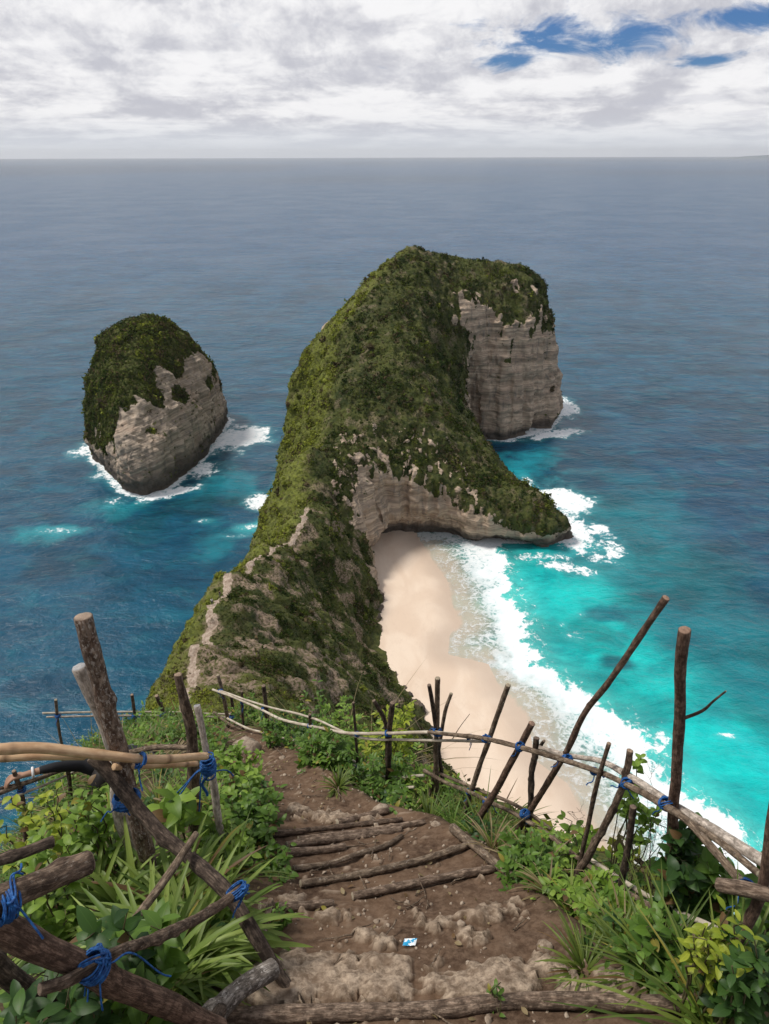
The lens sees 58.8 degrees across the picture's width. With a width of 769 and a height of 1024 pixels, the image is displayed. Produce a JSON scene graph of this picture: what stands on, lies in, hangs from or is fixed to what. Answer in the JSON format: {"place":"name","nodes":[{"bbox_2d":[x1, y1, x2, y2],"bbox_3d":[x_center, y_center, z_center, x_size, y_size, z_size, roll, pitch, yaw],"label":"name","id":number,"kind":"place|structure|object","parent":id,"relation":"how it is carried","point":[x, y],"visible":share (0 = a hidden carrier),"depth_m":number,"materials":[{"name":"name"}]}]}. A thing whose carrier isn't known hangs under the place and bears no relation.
{"place":"outdoors","nodes":[
{"label":"outdoors","id":0,"kind":"place"},
{"bbox_2d":[0,724,681,1023],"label":"cliff path ground","id":1,"kind":"structure","parent":0,"point":[314,974],"depth_m":2.47,"materials":[{"name":"soil"}]},
{"bbox_2d":[0,782,72,872],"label":"vine","id":2,"kind":"object","parent":1,"relation":"on","point":[30,822],"visible":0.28,"depth_m":2.77,"materials":[{"name":"green plant"}]},
{"bbox_2d":[0,760,75,842],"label":"hand rail","id":3,"kind":"object","parent":1,"relation":"on","point":[19,787],"visible":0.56,"depth_m":4.19,"materials":[{"name":"brown wood"}]},
{"bbox_2d":[5,824,85,963],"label":"vine","id":4,"kind":"object","parent":1,"relation":"on","point":[55,923],"visible":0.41,"depth_m":2.30,"materials":[{"name":"green plant"}]},
{"bbox_2d":[0,948,121,1023],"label":"broadleaf plant","id":5,"kind":"object","parent":1,"relation":"on","point":[71,1005],"visible":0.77,"depth_m":1.52,"materials":[{"name":"green plant"}]},
{"bbox_2d":[9,709,142,801],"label":"grass tuft","id":6,"kind":"object","parent":1,"relation":"on","point":[78,745],"visible":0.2,"depth_m":4.69,"materials":[{"name":"green plant"}]},
{"bbox_2d":[56,774,124,880],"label":"vine","id":7,"kind":"object","parent":1,"relation":"on","point":[92,828],"visible":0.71,"depth_m":2.57,"materials":[{"name":"green plant"}]},
{"bbox_2d":[7,824,186,975],"bbox_3d":[-1.066,1.455,2.446,0.791,0.363,0.719,0,28,0],"label":"strap leaf clump","id":8,"kind":"object","parent":1,"relation":"on","point":[102,858],"visible":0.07,"depth_m":2.53,"materials":[{"name":"green plant"}]},
{"bbox_2d":[53,905,159,1017],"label":"broadleaf plant","id":9,"kind":"object","parent":1,"relation":"on","point":[89,935],"visible":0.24,"depth_m":1.71,"materials":[{"name":"green plant"}]},
{"bbox_2d":[45,771,210,890],"bbox_3d":[-1.147,1.474,2.917,0.912,0.409,0.970,16,32,29],"label":"grass tuft","id":10,"kind":"object","parent":1,"relation":"on","point":[113,829],"visible":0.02,"depth_m":3.02,"materials":[{"name":"green plant"}]},
{"bbox_2d":[33,815,233,976],"bbox_3d":[-0.887,1.420,2.436,0.731,0.420,0.708,15,31,27],"label":"strap leaf clump","id":11,"kind":"object","parent":1,"relation":"on","point":[105,891],"visible":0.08,"depth_m":2.47,"materials":[{"name":"green plant"}]},
{"bbox_2d":[42,694,235,743],"bbox_3d":[-1.935,1.953,5.790,1.640,1.142,0.486,-8,29,-15],"label":"stick fence","id":12,"kind":"object","parent":1,"relation":"on","point":[57,715],"visible":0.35,"depth_m":5.68,"materials":[{"name":"brown wood"}]},
{"bbox_2d":[102,960,181,1023],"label":"broadleaf plant","id":13,"kind":"object","parent":1,"relation":"on","point":[126,1014],"visible":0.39,"depth_m":1.68,"materials":[{"name":"green plant"}]},
{"bbox_2d":[0,612,290,1023],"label":"log fence","id":14,"kind":"object","parent":1,"relation":"on","point":[98,971],"visible":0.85,"depth_m":2.12,"materials":[{"name":"brown wood"}]},
{"bbox_2d":[0,698,292,1023],"bbox_3d":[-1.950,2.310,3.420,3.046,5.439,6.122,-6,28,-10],"label":"undergrowth","id":15,"kind":"object","parent":1,"relation":"on","point":[150,724],"visible":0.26,"depth_m":4.61,"materials":[{"name":"green plant"}]},
{"bbox_2d":[133,831,198,915],"bbox_3d":[-0.689,1.158,2.171,0.041,0.055,0.321,11,30,21],"label":"fallen stick","id":16,"kind":"object","parent":15,"relation":"on","point":[153,895],"visible":0.86,"depth_m":2.15,"materials":[{"name":"brown wood"}]},
{"bbox_2d":[109,897,189,989],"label":"broadleaf plant","id":17,"kind":"object","parent":1,"relation":"on","point":[168,955],"visible":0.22,"depth_m":1.84,"materials":[{"name":"green plant"}]},
{"bbox_2d":[75,806,271,945],"bbox_3d":[-0.747,1.423,2.425,0.714,0.345,0.703,-11,29,-20],"label":"strap leaf clump","id":18,"kind":"object","parent":1,"relation":"on","point":[207,848],"visible":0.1,"depth_m":2.53,"materials":[{"name":"green plant"}]},
{"bbox_2d":[70,841,280,1005],"bbox_3d":[-0.696,1.410,2.095,0.734,0.358,0.719,-21,34,-34],"label":"strap leaf clump","id":19,"kind":"object","parent":1,"relation":"on","point":[226,936],"visible":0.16,"depth_m":2.14,"materials":[{"name":"green plant"}]},
{"bbox_2d":[147,783,213,839],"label":"broadleaf plant","id":20,"kind":"object","parent":1,"relation":"on","point":[180,811],"visible":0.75,"depth_m":2.73,"materials":[{"name":"green plant"}]},
{"bbox_2d":[80,841,312,1004],"bbox_3d":[-0.634,1.433,2.223,0.712,0.421,0.767,23,35,37],"label":"strap leaf clump","id":21,"kind":"object","parent":1,"relation":"on","point":[272,938],"visible":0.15,"depth_m":2.27,"materials":[{"name":"green plant"}]},
{"bbox_2d":[178,809,261,872],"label":"shrub","id":22,"kind":"object","parent":1,"relation":"on","point":[226,822],"visible":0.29,"depth_m":2.90,"materials":[{"name":"green plant"}]},
{"bbox_2d":[171,869,285,1002],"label":"strap leaf clump","id":23,"kind":"object","parent":1,"relation":"on","point":[196,937],"visible":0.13,"depth_m":2.14,"materials":[{"name":"green plant"}]},
{"bbox_2d":[213,740,263,784],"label":"shrub","id":24,"kind":"object","parent":1,"relation":"on","point":[237,750],"visible":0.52,"depth_m":3.84,"materials":[{"name":"green plant"}]},
{"bbox_2d":[202,958,279,1018],"bbox_3d":[-0.422,1.347,1.878,0.099,0.195,0.339,14,31,25],"label":"fallen log","id":25,"kind":"object","parent":1,"relation":"on","point":[225,1002],"visible":0.83,"depth_m":1.93,"materials":[{"name":"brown wood"}]},
{"bbox_2d":[232,736,261,754],"bbox_3d":[-0.968,1.647,4.754,0.206,0.145,0.176,17,32,30],"label":"stone","id":26,"kind":"object","parent":1,"relation":"on","point":[251,744],"visible":0.49,"depth_m":4.72,"materials":[{"name":"stone"}]},
{"bbox_2d":[216,754,280,823],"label":"shrub","id":27,"kind":"object","parent":1,"relation":"on","point":[231,789],"visible":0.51,"depth_m":3.38,"materials":[{"name":"green plant"}]},
{"bbox_2d":[214,780,287,859],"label":"shrub","id":28,"kind":"object","parent":1,"relation":"on","point":[265,820],"visible":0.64,"depth_m":3.11,"materials":[{"name":"green plant"}]},
{"bbox_2d":[231,692,271,725],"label":"shrub","id":29,"kind":"object","parent":1,"relation":"on","point":[249,711],"visible":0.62,"depth_m":5.73,"materials":[{"name":"green plant"}]},
{"bbox_2d":[262,898,273,930],"bbox_3d":[-0.409,1.409,2.323,0.031,0.112,0.248,-1,28,-1],"label":"fallen stick","id":30,"kind":"object","parent":1,"relation":"on","point":[270,901],"visible":0.36,"depth_m":2.41,"materials":[{"name":"brown wood"}]},
{"bbox_2d":[248,838,298,884],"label":"shrub","id":31,"kind":"object","parent":1,"relation":"on","point":[279,860],"visible":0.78,"depth_m":2.85,"materials":[{"name":"green plant"}]},
{"bbox_2d":[258,708,301,747],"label":"shrub","id":32,"kind":"object","parent":1,"relation":"on","point":[275,736],"visible":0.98,"depth_m":4.82,"materials":[{"name":"green plant"}]},
{"bbox_2d":[270,901,293,930],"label":"seedling","id":33,"kind":"object","parent":1,"relation":"on","point":[283,922],"visible":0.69,"depth_m":2.45,"materials":[{"name":"green plant"}]},
{"bbox_2d":[270,708,317,742],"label":"shrub","id":34,"kind":"object","parent":1,"relation":"on","point":[303,731],"visible":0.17,"depth_m":5.26,"materials":[{"name":"green plant"}]},
{"bbox_2d":[258,899,333,911],"bbox_3d":[-0.332,1.492,2.587,0.286,0.136,0.038,-8,29,-15],"label":"log step","id":35,"kind":"object","parent":1,"relation":"on","point":[310,905],"visible":0.69,"depth_m":2.59,"materials":[{"name":"brown wood"}]},
{"bbox_2d":[269,679,352,734],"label":"shrub","id":36,"kind":"object","parent":1,"relation":"on","point":[320,699],"visible":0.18,"depth_m":6.14,"materials":[{"name":"green plant"}]},
{"bbox_2d":[287,843,345,856],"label":"log step","id":37,"kind":"object","parent":1,"relation":"on","point":[307,851],"visible":0.91,"depth_m":3.07,"materials":[{"name":"brown wood"}]},
{"bbox_2d":[293,719,358,773],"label":"shrub","id":38,"kind":"object","parent":1,"relation":"on","point":[308,746],"visible":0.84,"depth_m":4.32,"materials":[{"name":"green plant"}]},
{"bbox_2d":[273,817,402,836],"bbox_3d":[-0.222,1.527,3.346,0.663,0.230,0.065,-10,29,-19],"label":"log step","id":39,"kind":"object","parent":1,"relation":"on","point":[289,832],"visible":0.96,"depth_m":3.37,"materials":[{"name":"brown wood"}]},
{"bbox_2d":[317,764,362,798],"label":"grass tuft","id":40,"kind":"object","parent":1,"relation":"on","point":[340,781],"visible":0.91,"depth_m":3.94,"materials":[{"name":"green plant"}]},
{"bbox_2d":[285,826,401,847],"bbox_3d":[-0.185,1.525,3.216,0.571,0.189,0.053,-10,29,-19],"label":"log step","id":41,"kind":"object","parent":1,"relation":"on","point":[315,841],"visible":0.91,"depth_m":3.20,"materials":[{"name":"brown wood"}]},
{"bbox_2d":[315,695,380,775],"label":"shrub","id":42,"kind":"object","parent":1,"relation":"on","point":[360,727],"visible":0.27,"depth_m":5.73,"materials":[{"name":"green plant"}]},
{"bbox_2d":[292,833,403,871],"bbox_3d":[-0.140,1.535,3.062,0.575,0.235,0.060,-17,32,-30],"label":"log step","id":43,"kind":"object","parent":1,"relation":"on","point":[336,861],"visible":0.96,"depth_m":3.01,"materials":[{"name":"brown wood"}]},
{"bbox_2d":[208,656,501,771],"bbox_3d":[-0.323,2.031,5.775,2.763,1.153,2.618,0,28,0],"label":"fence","id":44,"kind":"object","parent":1,"relation":"on","point":[407,728],"visible":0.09,"depth_m":5.97,"materials":[{"name":"brown wood"}]},
{"bbox_2d":[297,819,424,838],"bbox_3d":[-0.104,1.533,3.291,0.636,0.149,0.042,-8,29,-15],"label":"log step","id":45,"kind":"object","parent":1,"relation":"on","point":[411,824],"visible":0.67,"depth_m":3.31,"materials":[{"name":"brown wood"}]},
{"bbox_2d":[335,807,389,823],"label":"log step","id":46,"kind":"object","parent":1,"relation":"on","point":[354,818],"visible":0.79,"depth_m":3.52,"materials":[{"name":"brown wood"}]},
{"bbox_2d":[217,748,527,1023],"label":"twig litter","id":47,"kind":"object","parent":1,"relation":"on","point":[392,926],"visible":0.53,"depth_m":2.67,"materials":[{"name":"brown wood"}]},
{"bbox_2d":[372,803,388,809],"bbox_3d":[-0.016,1.584,3.634,0.088,0.060,0.074,-20,34,-33],"label":"stone","id":48,"kind":"object","parent":1,"relation":"on","point":[379,806],"visible":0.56,"depth_m":3.62,"materials":[{"name":"stone"}]},
{"bbox_2d":[343,749,419,803],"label":"shrub","id":49,"kind":"object","parent":1,"relation":"on","point":[375,766],"visible":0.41,"depth_m":4.18,"materials":[{"name":"green plant"}]},
{"bbox_2d":[299,842,467,887],"bbox_3d":[0.018,1.514,2.925,0.775,0.181,0.046,-11,29,-19],"label":"log step","id":50,"kind":"object","parent":1,"relation":"on","point":[372,871],"visible":1,"depth_m":2.90,"materials":[{"name":"brown wood"}]},
{"bbox_2d":[358,700,415,775],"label":"shrub","id":51,"kind":"object","parent":1,"relation":"on","point":[398,746],"visible":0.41,"depth_m":4.71,"materials":[{"name":"green plant"}]},
{"bbox_2d":[150,725,626,1023],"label":"pebbles","id":52,"kind":"object","parent":1,"relation":"on","point":[488,1019],"visible":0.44,"depth_m":2.72,"materials":[{"name":"stone"}]},
{"bbox_2d":[180,744,611,1023],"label":"fallen leaves","id":53,"kind":"object","parent":1,"relation":"on","point":[523,1009],"visible":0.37,"depth_m":2.61,"materials":[{"name":"brown plant"}]},
{"bbox_2d":[403,938,416,945],"bbox_3d":[0.088,1.490,2.365,0.052,0.008,0.024,0,28,0],"label":"wrapper","id":54,"kind":"object","parent":1,"relation":"on","point":[409,941],"visible":1,"depth_m":2.36,"materials":[{"name":"plastic"}]},
{"bbox_2d":[345,711,496,774],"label":"grass tuft","id":55,"kind":"object","parent":1,"relation":"on","point":[417,758],"visible":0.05,"depth_m":5.97,"materials":[{"name":"green plant"}]},
{"bbox_2d":[351,864,495,900],"bbox_3d":[0.165,1.510,2.795,0.613,0.087,0.048,-7,28,-13],"label":"log step","id":56,"kind":"object","parent":1,"relation":"on","point":[429,879],"visible":1,"depth_m":2.79,"materials":[{"name":"brown wood"}]},
{"bbox_2d":[380,742,475,817],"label":"shrub","id":57,"kind":"object","parent":1,"relation":"on","point":[419,782],"visible":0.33,"depth_m":4.11,"materials":[{"name":"green plant"}]},
{"bbox_2d":[401,780,468,827],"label":"grass tuft","id":58,"kind":"object","parent":1,"relation":"on","point":[429,810],"visible":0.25,"depth_m":3.74,"materials":[{"name":"green plant"}]},
{"bbox_2d":[430,821,440,826],"bbox_3d":[0.253,1.542,3.365,0.051,0.033,0.045,-11,29,-20],"label":"stone","id":59,"kind":"object","parent":1,"relation":"on","point":[435,823],"visible":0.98,"depth_m":3.36,"materials":[{"name":"stone"}]},
{"bbox_2d":[432,783,469,821],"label":"shrub","id":60,"kind":"object","parent":1,"relation":"on","point":[463,798],"visible":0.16,"depth_m":3.93,"materials":[{"name":"green plant"}]},
{"bbox_2d":[456,919,465,926],"bbox_3d":[0.277,1.499,2.479,0.036,0.027,0.036,0,28,0],"label":"stone","id":61,"kind":"object","parent":1,"relation":"on","point":[461,923],"visible":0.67,"depth_m":2.47,"materials":[{"name":"stone"}]},
{"bbox_2d":[226,991,699,1023],"bbox_3d":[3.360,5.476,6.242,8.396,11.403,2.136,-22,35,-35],"label":"log step","id":62,"kind":"object","parent":1,"relation":"on","point":[359,1012],"visible":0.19,"depth_m":1.98,"materials":[{"name":"brown wood"}]},
{"bbox_2d":[486,978,505,1016],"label":"seedling","id":63,"kind":"object","parent":62,"relation":"on","point":[494,992],"visible":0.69,"depth_m":2.00,"materials":[{"name":"green plant"}]},
{"bbox_2d":[449,823,514,879],"bbox_3d":[0.422,1.498,3.016,0.045,0.287,0.488,-12,30,-21],"label":"log step","id":64,"kind":"object","parent":1,"relation":"on","point":[478,849],"visible":0.87,"depth_m":3.05,"materials":[{"name":"brown wood"}]},
{"bbox_2d":[230,706,744,1023],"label":"undergrowth","id":65,"kind":"object","parent":1,"relation":"on","point":[480,832],"visible":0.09,"depth_m":3.13,"materials":[{"name":"green plant"}]},
{"bbox_2d":[212,595,768,987],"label":"stick fence","id":66,"kind":"object","parent":1,"relation":"on","point":[704,830],"visible":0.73,"depth_m":2.85,"materials":[{"name":"brown wood"}]},
{"bbox_2d":[428,768,558,844],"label":"grass tuft","id":67,"kind":"object","parent":1,"relation":"on","point":[487,815],"visible":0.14,"depth_m":3.62,"materials":[{"name":"green plant"}]},
{"bbox_2d":[476,791,519,844],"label":"shrub","id":68,"kind":"object","parent":1,"relation":"on","point":[503,816],"visible":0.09,"depth_m":4.58,"materials":[{"name":"green plant"}]},
{"bbox_2d":[495,826,560,891],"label":"vine","id":69,"kind":"object","parent":1,"relation":"on","point":[522,852],"visible":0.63,"depth_m":2.82,"materials":[{"name":"green plant"}]},
{"bbox_2d":[537,939,553,952],"bbox_3d":[0.549,1.486,2.332,0.059,0.038,0.047,0,28,0],"label":"stone","id":70,"kind":"object","parent":1,"relation":"on","point":[544,943],"visible":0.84,"depth_m":2.32,"materials":[{"name":"stone"}]},
{"bbox_2d":[507,819,593,877],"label":"vine","id":71,"kind":"object","parent":1,"relation":"on","point":[563,838],"visible":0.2,"depth_m":3.25,"materials":[{"name":"green plant"}]},
{"bbox_2d":[557,810,598,856],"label":"vine","id":72,"kind":"object","parent":1,"relation":"on","point":[567,828],"visible":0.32,"depth_m":3.27,"materials":[{"name":"green plant"}]},
{"bbox_2d":[535,906,628,990],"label":"grass tuft","id":73,"kind":"object","parent":1,"relation":"on","point":[578,955],"visible":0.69,"depth_m":2.20,"materials":[{"name":"green plant"}]},
{"bbox_2d":[532,862,631,920],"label":"vine","id":74,"kind":"object","parent":1,"relation":"on","point":[564,888],"visible":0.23,"depth_m":2.68,"materials":[{"name":"green plant"}]},
{"bbox_2d":[566,837,598,873],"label":"vine","id":75,"kind":"object","parent":1,"relation":"on","point":[596,856],"visible":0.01,"depth_m":3.53,"materials":[{"name":"green plant"}]},
{"bbox_2d":[475,758,725,898],"bbox_3d":[0.923,1.613,3.029,1.024,1.530,1.119,0,28,0],"label":"bare bush","id":76,"kind":"object","parent":1,"relation":"on","point":[650,838],"visible":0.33,"depth_m":3.05,"materials":[{"name":"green plant"}]},
{"bbox_2d":[579,895,637,945],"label":"grass tuft","id":77,"kind":"object","parent":1,"relation":"on","point":[627,916],"visible":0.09,"depth_m":2.40,"materials":[{"name":"green plant"}]},
{"bbox_2d":[570,888,650,932],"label":"vine","id":78,"kind":"object","parent":1,"relation":"on","point":[585,903],"visible":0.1,"depth_m":2.50,"materials":[{"name":"green plant"}]},
{"bbox_2d":[596,849,656,901],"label":"vine","id":79,"kind":"object","parent":1,"relation":"on","point":[609,864],"visible":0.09,"depth_m":3.04,"materials":[{"name":"green plant"}]},
{"bbox_2d":[546,858,725,1019],"bbox_3d":[0.835,1.371,2.066,0.698,0.327,0.664,0,28,0],"label":"grass tuft","id":80,"kind":"object","parent":1,"relation":"on","point":[628,932],"visible":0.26,"depth_m":2.15,"materials":[{"name":"green plant"}]},
{"bbox_2d":[611,753,662,882],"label":"vine","id":81,"kind":"object","parent":1,"relation":"on","point":[644,814],"visible":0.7,"depth_m":2.97,"materials":[{"name":"green plant"}]},
{"bbox_2d":[611,899,694,993],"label":"shrub","id":82,"kind":"object","parent":1,"relation":"on","point":[657,912],"visible":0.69,"depth_m":2.07,"materials":[{"name":"green plant"}]},
{"bbox_2d":[539,851,768,1023],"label":"grass tuft","id":83,"kind":"object","parent":1,"relation":"on","point":[693,1019],"visible":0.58,"depth_m":1.89,"materials":[{"name":"green plant"}]},
{"bbox_2d":[643,874,706,950],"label":"vine","id":84,"kind":"object","parent":1,"relation":"on","point":[684,890],"visible":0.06,"depth_m":2.50,"materials":[{"name":"green plant"}]},
{"bbox_2d":[646,812,711,926],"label":"vine","id":85,"kind":"object","parent":1,"relation":"on","point":[687,847],"visible":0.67,"depth_m":2.47,"materials":[{"name":"green plant"}]},
{"bbox_2d":[671,845,725,912],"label":"vine","id":86,"kind":"object","parent":1,"relation":"on","point":[707,862],"visible":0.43,"depth_m":2.45,"materials":[{"name":"green plant"}]},
{"bbox_2d":[676,895,765,1019],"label":"shrub","id":87,"kind":"object","parent":1,"relation":"on","point":[702,962],"visible":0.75,"depth_m":1.78,"materials":[{"name":"green plant"}]},
{"bbox_2d":[698,857,746,931],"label":"vine","id":88,"kind":"object","parent":1,"relation":"on","point":[717,909],"visible":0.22,"depth_m":2.49,"materials":[{"name":"green plant"}]},
{"bbox_2d":[696,925,768,1023],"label":"shrub","id":89,"kind":"object","parent":1,"relation":"on","point":[745,998],"visible":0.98,"depth_m":1.71,"materials":[{"name":"green plant"}]},
{"bbox_2d":[705,918,768,976],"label":"shrub","id":90,"kind":"object","parent":1,"relation":"on","point":[760,943],"visible":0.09,"depth_m":1.94,"materials":[{"name":"green plant"}]},
{"bbox_2d":[728,851,768,1020],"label":"vine","id":91,"kind":"object","parent":1,"relation":"on","point":[753,877],"visible":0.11,"depth_m":2.12,"materials":[{"name":"green plant"}]},
{"bbox_2d":[0,157,768,912],"bbox_3d":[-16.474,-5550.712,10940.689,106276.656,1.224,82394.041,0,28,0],"label":"sea","id":92,"kind":"structure","parent":0,"point":[644,459],"depth_m":442.32,"materials":[{"name":"liquid"}]},
{"bbox_2d":[81,313,228,494],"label":"rock islet","id":93,"kind":"object","parent":92,"relation":"in","point":[155,408],"visible":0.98,"depth_m":356.18,"materials":[{"name":"grey stone"}]},
{"bbox_2d":[0,0,768,158],"label":"sky","id":94,"kind":"structure","parent":0,"point":[80,79],"materials":[{"name":"white"}]},
{"bbox_2d":[139,246,760,1023],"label":"headland terrain","id":95,"kind":"structure","parent":0,"point":[523,382],"depth_m":289.94,"materials":[{"name":"green plant"}]},
{"bbox_2d":[160,249,554,768],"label":"bushes","id":96,"kind":"object","parent":95,"relation":"on","point":[429,409],"visible":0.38,"depth_m":297.06,"materials":[{"name":"green plant"}]},
{"bbox_2d":[141,245,659,895],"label":"hillside scrub","id":97,"kind":"object","parent":95,"relation":"on","point":[333,433],"visible":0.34,"depth_m":288.73,"materials":[{"name":"green plant"}]},
{"bbox_2d":[371,530,658,864],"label":"beach","id":98,"kind":"structure","parent":0,"point":[426,612],"depth_m":220.21,"materials":[{"name":"beige sand"}]},
{"bbox_2d":[712,155,768,158],"bbox_3d":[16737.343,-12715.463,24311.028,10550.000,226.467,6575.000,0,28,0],"label":"distant hills","id":99,"kind":"structure","parent":0,"point":[757,157],"depth_m":23822.00,"materials":[{"name":"grey"}]}
]}

